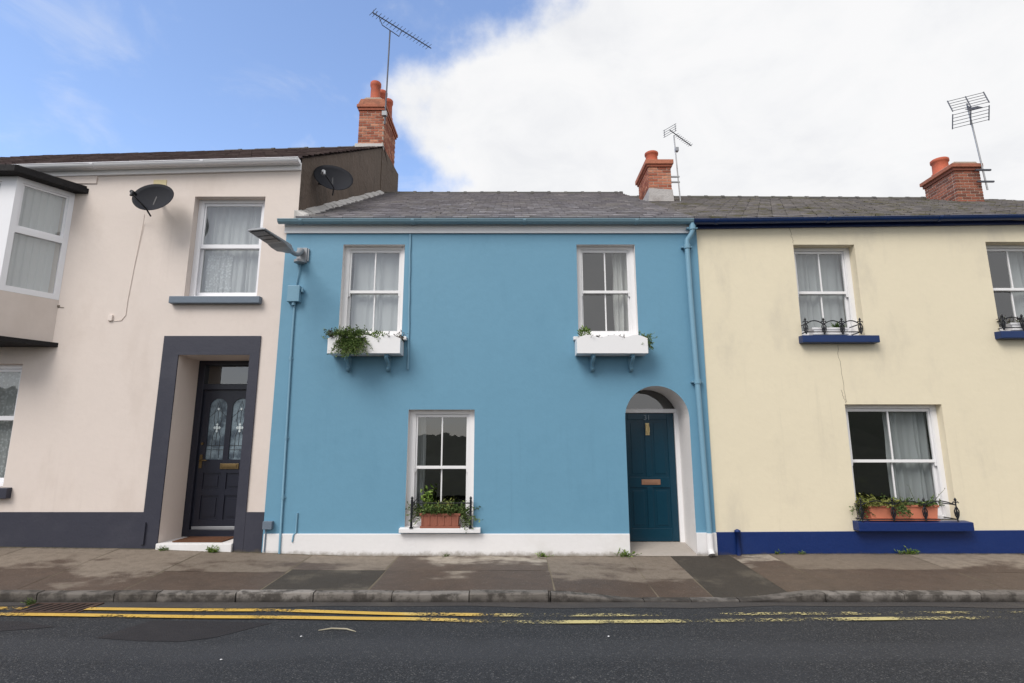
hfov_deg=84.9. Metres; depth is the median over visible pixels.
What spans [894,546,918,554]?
weed
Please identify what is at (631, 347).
window box
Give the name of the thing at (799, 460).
terraced house
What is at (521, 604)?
road gutter
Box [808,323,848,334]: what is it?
plant trough
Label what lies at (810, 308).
net curtain
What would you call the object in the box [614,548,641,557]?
weed
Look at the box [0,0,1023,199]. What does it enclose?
sky
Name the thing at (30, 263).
net curtain
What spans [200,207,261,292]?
net curtain
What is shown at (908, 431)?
net curtain
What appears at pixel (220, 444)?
door
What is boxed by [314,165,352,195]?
satellite dish
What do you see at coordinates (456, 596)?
kerb
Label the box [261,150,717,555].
terraced house
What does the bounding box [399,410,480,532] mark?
window
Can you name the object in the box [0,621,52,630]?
road patch
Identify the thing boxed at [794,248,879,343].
window
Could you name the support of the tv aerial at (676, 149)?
attached to the terraced house at (540, 437)
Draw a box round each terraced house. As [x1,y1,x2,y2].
[0,80,397,551]
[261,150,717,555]
[632,156,1023,555]
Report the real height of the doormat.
0.017 m
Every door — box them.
[191,390,245,529]
[625,413,679,540]
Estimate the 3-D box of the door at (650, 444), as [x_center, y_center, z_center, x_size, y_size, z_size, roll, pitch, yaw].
[2.272,2.220,9.247,0.885,2.060,0.103,0,-11,0]
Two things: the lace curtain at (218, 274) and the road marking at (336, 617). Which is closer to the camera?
the road marking at (336, 617)
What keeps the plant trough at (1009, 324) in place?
on the terraced house at (799, 460)
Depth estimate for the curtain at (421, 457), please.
9.02 m
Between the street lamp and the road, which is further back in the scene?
the street lamp
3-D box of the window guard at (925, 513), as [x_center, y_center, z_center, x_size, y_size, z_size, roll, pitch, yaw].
[5.965,2.557,8.579,1.531,0.350,0.370,0,-11,0]
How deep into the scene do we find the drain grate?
6.24 m
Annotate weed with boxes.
[22,597,35,605]
[158,545,167,550]
[206,545,219,552]
[535,552,553,556]
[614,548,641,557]
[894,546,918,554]
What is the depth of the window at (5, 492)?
8.97 m
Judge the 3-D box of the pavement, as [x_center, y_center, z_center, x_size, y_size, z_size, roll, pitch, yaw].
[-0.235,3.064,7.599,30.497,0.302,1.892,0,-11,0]
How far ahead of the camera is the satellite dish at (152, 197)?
9.17 m
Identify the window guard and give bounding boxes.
[409,496,471,527]
[801,318,862,334]
[854,498,959,521]
[997,314,1023,329]
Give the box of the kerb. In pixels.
[0,590,1023,601]
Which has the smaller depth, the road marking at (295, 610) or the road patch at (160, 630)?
the road patch at (160, 630)
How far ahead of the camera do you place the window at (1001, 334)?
9.44 m
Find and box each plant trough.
[405,485,482,532]
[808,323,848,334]
[849,484,944,521]
[996,315,1023,330]
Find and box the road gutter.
[0,602,1023,607]
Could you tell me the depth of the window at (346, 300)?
9.34 m
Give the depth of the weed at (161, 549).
8.37 m
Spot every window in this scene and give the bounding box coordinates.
[0,164,88,346]
[0,365,22,498]
[169,200,264,303]
[341,247,406,340]
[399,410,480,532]
[573,247,636,340]
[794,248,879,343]
[845,405,974,530]
[986,245,1023,338]
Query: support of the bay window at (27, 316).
in the terraced house at (145, 422)
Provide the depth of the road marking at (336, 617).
5.83 m
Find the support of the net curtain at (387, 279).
hanging from the terraced house at (540, 437)
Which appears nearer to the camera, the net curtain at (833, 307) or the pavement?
the pavement
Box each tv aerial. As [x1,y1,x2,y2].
[370,9,431,124]
[663,124,691,201]
[947,92,994,189]
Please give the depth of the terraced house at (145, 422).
9.10 m
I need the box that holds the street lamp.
[247,227,309,284]
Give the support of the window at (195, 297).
in the terraced house at (145, 422)
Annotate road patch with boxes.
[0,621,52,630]
[97,620,269,641]
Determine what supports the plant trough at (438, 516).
on the terraced house at (540, 437)
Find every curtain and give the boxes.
[0,185,62,292]
[0,372,20,477]
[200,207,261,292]
[204,254,233,292]
[351,253,399,330]
[416,417,425,516]
[612,253,628,330]
[795,255,821,330]
[815,255,845,326]
[882,412,935,502]
[1008,252,1023,322]
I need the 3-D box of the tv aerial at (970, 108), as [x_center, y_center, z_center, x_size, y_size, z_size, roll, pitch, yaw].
[11.940,-5.258,14.268,0.908,2.715,0.649,0,-11,0]
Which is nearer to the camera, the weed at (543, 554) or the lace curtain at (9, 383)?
the weed at (543, 554)
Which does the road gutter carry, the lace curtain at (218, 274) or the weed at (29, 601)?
the weed at (29, 601)
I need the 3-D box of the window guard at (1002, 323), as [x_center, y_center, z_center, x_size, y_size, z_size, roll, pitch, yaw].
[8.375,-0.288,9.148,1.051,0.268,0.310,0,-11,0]
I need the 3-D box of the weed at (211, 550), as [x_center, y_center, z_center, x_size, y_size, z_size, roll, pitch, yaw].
[-4.456,3.106,8.364,0.218,0.140,0.222,8,-13,-37]
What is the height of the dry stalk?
0.016 m
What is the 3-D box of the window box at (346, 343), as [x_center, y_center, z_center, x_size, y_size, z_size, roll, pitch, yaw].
[-2.362,0.103,8.836,1.411,0.737,0.731,0,-11,0]
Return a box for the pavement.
[0,547,1023,597]
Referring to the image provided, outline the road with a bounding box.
[0,601,1023,682]
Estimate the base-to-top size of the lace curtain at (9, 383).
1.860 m
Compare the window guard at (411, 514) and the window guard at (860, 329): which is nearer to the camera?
the window guard at (411, 514)
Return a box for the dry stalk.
[318,628,355,631]
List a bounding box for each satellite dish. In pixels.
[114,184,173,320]
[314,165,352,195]
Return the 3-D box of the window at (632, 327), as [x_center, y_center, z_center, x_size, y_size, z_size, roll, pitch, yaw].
[1.557,-0.802,9.262,1.145,1.635,0.325,0,-11,0]
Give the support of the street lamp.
attached to the terraced house at (540, 437)
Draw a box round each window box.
[322,325,407,371]
[575,325,656,371]
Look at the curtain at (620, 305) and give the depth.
9.53 m
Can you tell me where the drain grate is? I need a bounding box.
[8,602,103,612]
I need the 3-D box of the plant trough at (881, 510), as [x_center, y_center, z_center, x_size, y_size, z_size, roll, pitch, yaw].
[5.861,2.458,8.539,1.544,0.540,0.653,0,-11,0]
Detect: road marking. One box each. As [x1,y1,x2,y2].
[0,613,989,622]
[84,607,1020,615]
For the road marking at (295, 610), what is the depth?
6.06 m
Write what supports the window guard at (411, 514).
on the terraced house at (540, 437)
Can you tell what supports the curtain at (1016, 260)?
hanging from the terraced house at (799, 460)
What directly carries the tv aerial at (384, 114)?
attached to the terraced house at (145, 422)
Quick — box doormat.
[172,536,233,541]

